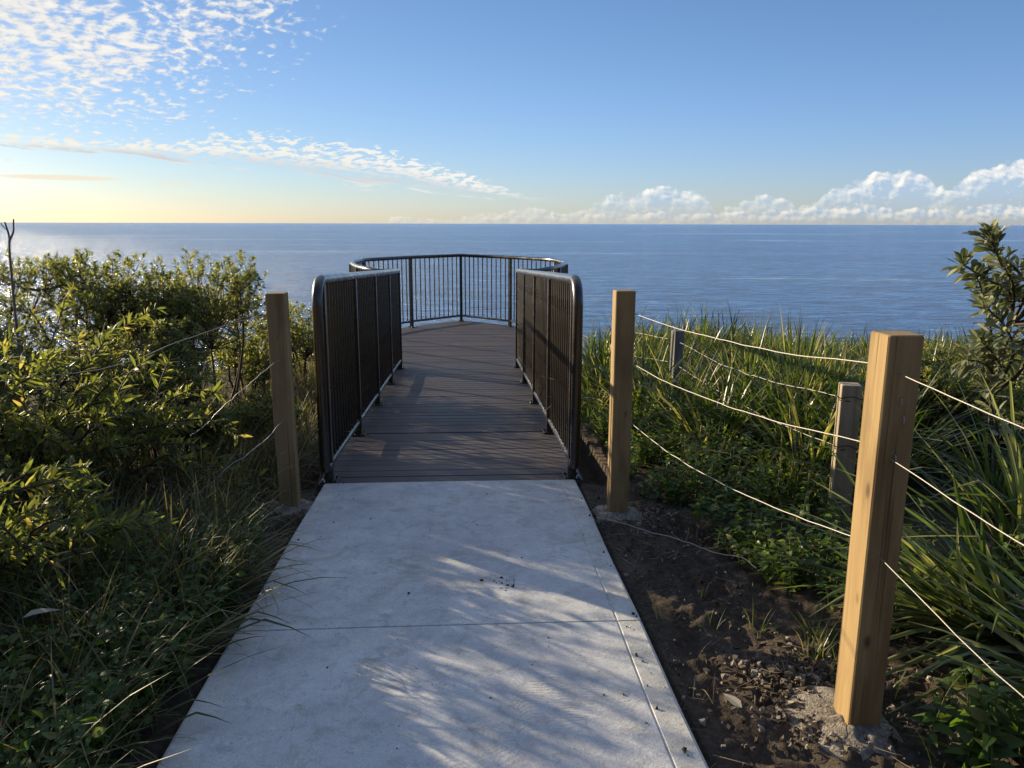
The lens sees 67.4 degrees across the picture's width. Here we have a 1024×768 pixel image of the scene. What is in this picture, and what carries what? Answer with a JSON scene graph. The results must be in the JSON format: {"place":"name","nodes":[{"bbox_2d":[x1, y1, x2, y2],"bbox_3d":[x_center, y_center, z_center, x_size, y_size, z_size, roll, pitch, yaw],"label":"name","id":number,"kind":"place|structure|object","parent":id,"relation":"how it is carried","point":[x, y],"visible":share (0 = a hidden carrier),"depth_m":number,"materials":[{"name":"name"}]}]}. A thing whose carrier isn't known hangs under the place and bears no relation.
{"place":"outdoors","nodes":[
{"label":"outdoors","id":0,"kind":"place"},
{"bbox_2d":[156,480,708,767],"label":"path","id":1,"kind":"structure","parent":0,"point":[438,673],"depth_m":2.69,"materials":[{"name":"concrete"}]},
{"bbox_2d":[298,490,688,755],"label":"soil crumbs","id":2,"kind":"object","parent":1,"relation":"on","point":[684,749],"visible":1,"depth_m":2.96,"materials":[{"name":"soil"}]},
{"bbox_2d":[0,222,1023,369],"bbox_3d":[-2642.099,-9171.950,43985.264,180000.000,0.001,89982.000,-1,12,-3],"label":"sea","id":3,"kind":"structure","parent":0,"point":[853,278],"depth_m":499.82,"materials":[{"name":"blue liquid"}]},
{"bbox_2d":[0,366,1023,767],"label":"ground","id":4,"kind":"structure","parent":0,"point":[712,734],"depth_m":3.02,"materials":[{"name":"soil"}]},
{"bbox_2d":[0,448,30,514],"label":"shrub","id":5,"kind":"object","parent":4,"relation":"on","point":[9,472],"visible":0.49,"depth_m":3.38,"materials":[{"name":"green plant"}]},
{"bbox_2d":[0,308,75,511],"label":"wattle bush","id":6,"kind":"object","parent":4,"relation":"on","point":[4,349],"visible":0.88,"depth_m":3.63,"materials":[{"name":"green plant"}]},
{"bbox_2d":[0,318,76,420],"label":"shrub","id":7,"kind":"object","parent":4,"relation":"on","point":[43,340],"visible":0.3,"depth_m":5.18,"materials":[{"name":"green plant"}]},
{"bbox_2d":[0,248,87,422],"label":"shrub","id":8,"kind":"object","parent":4,"relation":"on","point":[30,274],"visible":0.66,"depth_m":6.19,"materials":[{"name":"green plant"}]},
{"bbox_2d":[0,318,104,433],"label":"wattle bush","id":9,"kind":"object","parent":4,"relation":"on","point":[9,364],"visible":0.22,"depth_m":5.02,"materials":[{"name":"green plant"}]},
{"bbox_2d":[0,454,178,683],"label":"wattle bush","id":10,"kind":"object","parent":4,"relation":"on","point":[17,526],"visible":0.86,"depth_m":2.85,"materials":[{"name":"green plant"}]},
{"bbox_2d":[3,247,184,397],"bbox_3d":[-3.248,-0.324,6.257,1.406,1.535,1.362,-1,12,-3],"label":"shrub","id":11,"kind":"object","parent":4,"relation":"on","point":[110,303],"visible":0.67,"depth_m":5.94,"materials":[{"name":"green plant"}]},
{"bbox_2d":[0,281,231,496],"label":"wattle bush","id":12,"kind":"object","parent":4,"relation":"on","point":[56,361],"visible":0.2,"depth_m":4.83,"materials":[{"name":"green plant"}]},
{"bbox_2d":[1,219,22,370],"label":"dead twig","id":13,"kind":"object","parent":12,"relation":"attached to","point":[13,291],"visible":0.96,"depth_m":3.85,"materials":[{"name":"brown wood"}]},
{"bbox_2d":[22,313,228,471],"bbox_3d":[-2.531,0.095,5.050,1.175,1.093,1.152,-7,14,-30],"label":"shrub","id":14,"kind":"object","parent":4,"relation":"on","point":[160,339],"visible":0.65,"depth_m":5.03,"materials":[{"name":"green plant"}]},
{"bbox_2d":[0,501,269,767],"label":"ground cover","id":15,"kind":"object","parent":4,"relation":"on","point":[33,742],"visible":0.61,"depth_m":2.40,"materials":[{"name":"green plant"}]},
{"bbox_2d":[0,318,278,566],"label":"wattle bush","id":16,"kind":"object","parent":4,"relation":"on","point":[24,432],"visible":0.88,"depth_m":3.98,"materials":[{"name":"green plant"}]},
{"bbox_2d":[77,290,262,384],"bbox_3d":[-3.650,-0.527,8.563,1.616,1.230,1.918,9,14,35],"label":"shrub","id":17,"kind":"object","parent":4,"relation":"on","point":[207,364],"visible":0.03,"depth_m":8.56,"materials":[{"name":"green plant"}]},
{"bbox_2d":[123,398,234,481],"bbox_3d":[-2.063,0.372,4.808,0.686,0.609,0.641,-1,12,-3],"label":"shrub","id":18,"kind":"object","parent":4,"relation":"on","point":[209,431],"visible":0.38,"depth_m":4.66,"materials":[{"name":"green plant"}]},
{"bbox_2d":[125,247,267,408],"bbox_3d":[-2.503,-0.330,6.221,1.124,1.567,1.414,-1,12,-3],"label":"shrub","id":19,"kind":"object","parent":4,"relation":"on","point":[182,302],"visible":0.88,"depth_m":6.06,"materials":[{"name":"green plant"}]},
{"bbox_2d":[0,353,405,767],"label":"long grass","id":20,"kind":"structure","parent":4,"relation":"on","point":[205,500],"depth_m":3.00,"materials":[{"name":"green plant"}]},
{"bbox_2d":[23,608,59,617],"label":"fallen leaf","id":21,"kind":"object","parent":20,"relation":"on","point":[37,611],"visible":0.96,"depth_m":2.34,"materials":[{"name":"grey plant"}]},
{"bbox_2d":[205,332,301,404],"bbox_3d":[-2.516,-0.100,7.177,0.982,0.823,1.002,2,12,11],"label":"shrub","id":22,"kind":"object","parent":4,"relation":"on","point":[229,357],"visible":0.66,"depth_m":6.95,"materials":[{"name":"green plant"}]},
{"bbox_2d":[226,388,305,448],"bbox_3d":[-1.761,0.317,5.371,0.601,0.557,0.888,-1,12,-3],"label":"shrub","id":23,"kind":"object","parent":4,"relation":"on","point":[262,402],"visible":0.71,"depth_m":5.17,"materials":[{"name":"green plant"}]},
{"bbox_2d":[246,297,314,391],"bbox_3d":[-2.154,-0.337,7.913,1.285,1.056,1.420,-7,14,-32],"label":"shrub","id":24,"kind":"object","parent":4,"relation":"on","point":[297,332],"visible":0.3,"depth_m":7.60,"materials":[{"name":"green plant"}]},
{"bbox_2d":[265,292,312,515],"bbox_3d":[-1.236,0.236,4.162,0.310,1.455,0.298,-2,12,-6],"label":"fence post","id":25,"kind":"object","parent":4,"relation":"on","point":[279,344],"visible":0.66,"depth_m":4.10,"materials":[{"name":"brown wood"}]},
{"bbox_2d":[0,315,265,381],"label":"fence wire","id":26,"kind":"object","parent":25,"relation":"attached to","point":[135,359],"visible":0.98,"depth_m":3.71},
{"bbox_2d":[161,419,283,524],"bbox_3d":[-1.440,0.444,3.890,0.687,0.416,0.086,-11,16,-43],"label":"fence wire","id":27,"kind":"object","parent":25,"relation":"attached to","point":[239,459],"visible":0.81,"depth_m":3.90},
{"bbox_2d":[190,360,279,435],"bbox_3d":[-1.394,0.072,3.911,0.481,0.336,0.068,-9,15,-37],"label":"fence wire","id":28,"kind":"object","parent":25,"relation":"attached to","point":[234,397],"visible":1,"depth_m":3.87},
{"bbox_2d":[295,333,312,366],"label":"shrub","id":29,"kind":"object","parent":4,"relation":"on","point":[298,356],"visible":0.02,"depth_m":9.22,"materials":[{"name":"green plant"}]},
{"bbox_2d":[317,321,582,492],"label":"lookout deck","id":30,"kind":"structure","parent":4,"relation":"on","point":[462,408],"depth_m":6.44,"materials":[{"name":"grey wood"}]},
{"bbox_2d":[312,269,404,483],"bbox_3d":[-1.245,-0.399,6.962,0.100,1.493,5.265,-1,12,-3],"label":"ramp railing","id":31,"kind":"object","parent":30,"relation":"on","point":[357,328],"visible":1,"depth_m":5.49,"materials":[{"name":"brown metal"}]},
{"bbox_2d":[349,254,567,327],"bbox_3d":[-0.800,-1.287,11.837,3.288,1.240,4.948,-1,12,-3],"label":"lookout railing","id":32,"kind":"object","parent":30,"relation":"on","point":[559,266],"visible":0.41,"depth_m":13.46,"materials":[{"name":"brown metal"}]},
{"bbox_2d":[513,269,582,479],"bbox_3d":[0.223,-0.413,7.047,0.100,1.493,5.265,-1,12,-3],"label":"ramp railing","id":33,"kind":"object","parent":30,"relation":"on","point":[549,326],"visible":1,"depth_m":5.53,"materials":[{"name":"brown metal"}]},
{"bbox_2d":[156,437,1023,767],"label":"dry litter","id":34,"kind":"object","parent":4,"relation":"on","point":[702,627],"visible":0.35,"depth_m":2.90,"materials":[{"name":"plant"}]},
{"bbox_2d":[218,477,999,767],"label":"rubble","id":35,"kind":"object","parent":4,"relation":"on","point":[789,672],"visible":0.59,"depth_m":2.59,"materials":[{"name":"brown stone"}]},
{"bbox_2d":[590,289,642,522],"bbox_3d":[0.579,0.245,4.063,0.315,1.475,0.333,-1,12,-3],"label":"fence post","id":36,"kind":"object","parent":4,"relation":"on","point":[622,355],"visible":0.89,"depth_m":4.01,"materials":[{"name":"brown wood"}]},
{"bbox_2d":[667,330,684,419],"bbox_3d":[1.331,0.108,6.299,0.080,1.100,0.080,-2,11,-15],"label":"fence post","id":37,"kind":"object","parent":4,"relation":"on","point":[677,337],"visible":0.35,"depth_m":6.20,"materials":[{"name":"grey wood"}]},
{"bbox_2d":[597,517,755,567],"bbox_3d":[0.756,0.738,3.663,0.871,0.026,0.027,11,16,41],"label":"root","id":38,"kind":"object","parent":4,"relation":"on","point":[678,539],"visible":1,"depth_m":3.62,"materials":[{"name":"brown wood"}]},
{"bbox_2d":[723,693,741,707],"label":"fallen leaf","id":39,"kind":"object","parent":4,"relation":"on","point":[734,701],"visible":1,"depth_m":2.41,"materials":[{"name":"beige plant"}]},
{"bbox_2d":[525,295,1023,544],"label":"strap grass","id":40,"kind":"structure","parent":4,"relation":"on","point":[807,408],"depth_m":5.33,"materials":[{"name":"green plant"}]},
{"bbox_2d":[588,378,1023,659],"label":"ground cover","id":41,"kind":"object","parent":4,"relation":"on","point":[646,448],"visible":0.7,"depth_m":4.01,"materials":[{"name":"green plant"}]},
{"bbox_2d":[826,382,862,537],"bbox_3d":[1.649,0.518,3.851,0.092,1.060,0.092,2,12,10],"label":"fence post","id":42,"kind":"object","parent":4,"relation":"on","point":[847,419],"visible":0.55,"depth_m":3.77,"materials":[{"name":"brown wood"}]},
{"bbox_2d":[680,367,830,443],"bbox_3d":[1.482,0.097,5.016,0.021,0.076,2.474,-1,12,-6],"label":"fence wire","id":43,"kind":"object","parent":42,"relation":"attached to","point":[768,418],"visible":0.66,"depth_m":4.39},
{"bbox_2d":[679,342,836,395],"bbox_3d":[1.471,-0.131,4.968,0.026,0.121,2.474,-1,12,-6],"label":"fence wire","id":44,"kind":"object","parent":42,"relation":"attached to","point":[760,377],"visible":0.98,"depth_m":4.59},
{"bbox_2d":[831,442,858,449],"bbox_3d":[1.649,0.303,3.806,0.122,0.030,0.120,2,12,9],"label":"wire tie","id":45,"kind":"object","parent":42,"relation":"attached to","point":[843,446],"visible":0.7,"depth_m":3.76,"materials":[{"name":"grey metal"}]},
{"bbox_2d":[835,395,863,401],"bbox_3d":[1.649,0.064,3.756,0.122,0.030,0.120,2,12,9],"label":"wire tie","id":46,"kind":"object","parent":42,"relation":"attached to","point":[838,397],"visible":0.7,"depth_m":3.70,"materials":[{"name":"silver metal"}]},
{"bbox_2d":[774,331,923,760],"bbox_3d":[1.000,0.574,2.267,0.358,1.465,0.391,-6,13,-26],"label":"fence post","id":47,"kind":"object","parent":4,"relation":"on","point":[852,701],"visible":0.95,"depth_m":2.20,"materials":[{"name":"brown wood"}]},
{"bbox_2d":[628,421,849,535],"bbox_3d":[0.811,0.331,3.142,0.014,0.131,1.876,-3,12,-13],"label":"fence wire","id":48,"kind":"object","parent":47,"relation":"attached to","point":[743,493],"visible":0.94,"depth_m":2.86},
{"bbox_2d":[630,362,859,441],"bbox_3d":[0.809,0.035,3.079,0.014,0.106,1.876,-3,12,-13],"label":"fence wire","id":49,"kind":"object","parent":47,"relation":"attached to","point":[751,413],"visible":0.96,"depth_m":2.76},
{"bbox_2d":[633,313,867,362],"bbox_3d":[0.817,-0.205,3.031,0.010,0.077,1.876,-3,12,-13],"label":"fence wire","id":50,"kind":"object","parent":47,"relation":"attached to","point":[758,347],"visible":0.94,"depth_m":2.72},
{"bbox_2d":[879,556,1023,697],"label":"fence wire","id":51,"kind":"object","parent":47,"relation":"attached to","point":[979,657],"visible":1,"depth_m":1.88,"materials":[{"name":"silver metal"}]},
{"bbox_2d":[889,458,1023,545],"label":"fence wire","id":52,"kind":"object","parent":47,"relation":"attached to","point":[958,503],"visible":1,"depth_m":1.85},
{"bbox_2d":[898,373,1023,428],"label":"fence wire","id":53,"kind":"object","parent":47,"relation":"attached to","point":[962,401],"visible":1,"depth_m":1.84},
{"bbox_2d":[753,434,1023,716],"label":"strap leaf clump","id":54,"kind":"object","parent":4,"relation":"on","point":[915,609],"visible":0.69,"depth_m":2.78,"materials":[{"name":"green plant"}]},
{"bbox_2d":[843,362,1023,584],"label":"strap leaf clump","id":55,"kind":"object","parent":4,"relation":"on","point":[1014,481],"visible":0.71,"depth_m":3.37,"materials":[{"name":"green plant"}]},
{"bbox_2d":[856,350,1023,469],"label":"shrub","id":56,"kind":"object","parent":4,"relation":"on","point":[928,372],"visible":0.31,"depth_m":4.87,"materials":[{"name":"green plant"}]},
{"bbox_2d":[867,336,1023,434],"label":"shrub","id":57,"kind":"object","parent":4,"relation":"on","point":[938,351],"visible":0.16,"depth_m":5.88,"materials":[{"name":"green plant"}]},
{"bbox_2d":[896,530,1023,709],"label":"strap leaf clump","id":58,"kind":"object","parent":4,"relation":"on","point":[1005,668],"visible":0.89,"depth_m":2.35,"materials":[{"name":"green plant"}]},
{"bbox_2d":[907,655,1023,767],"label":"leafy weed","id":59,"kind":"object","parent":4,"relation":"on","point":[975,726],"visible":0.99,"depth_m":2.15,"materials":[{"name":"green plant"}]},
{"bbox_2d":[941,219,1023,463],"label":"banksia shrub","id":60,"kind":"object","parent":4,"relation":"on","point":[1010,290],"visible":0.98,"depth_m":4.15,"materials":[{"name":"green plant"}]},
{"bbox_2d":[0,0,1023,224],"label":"sky","id":61,"kind":"structure","parent":0,"point":[760,112],"materials":[{"name":"blue"}]},
{"bbox_2d":[198,312,847,369],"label":"slope grass","id":62,"kind":"structure","parent":0,"point":[210,364],"depth_m":10.34,"materials":[{"name":"green plant"}]},
{"bbox_2d":[648,569,982,767],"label":"short grass","id":63,"kind":"structure","parent":0,"point":[818,648],"depth_m":2.85,"materials":[{"name":"green plant"}]}
]}

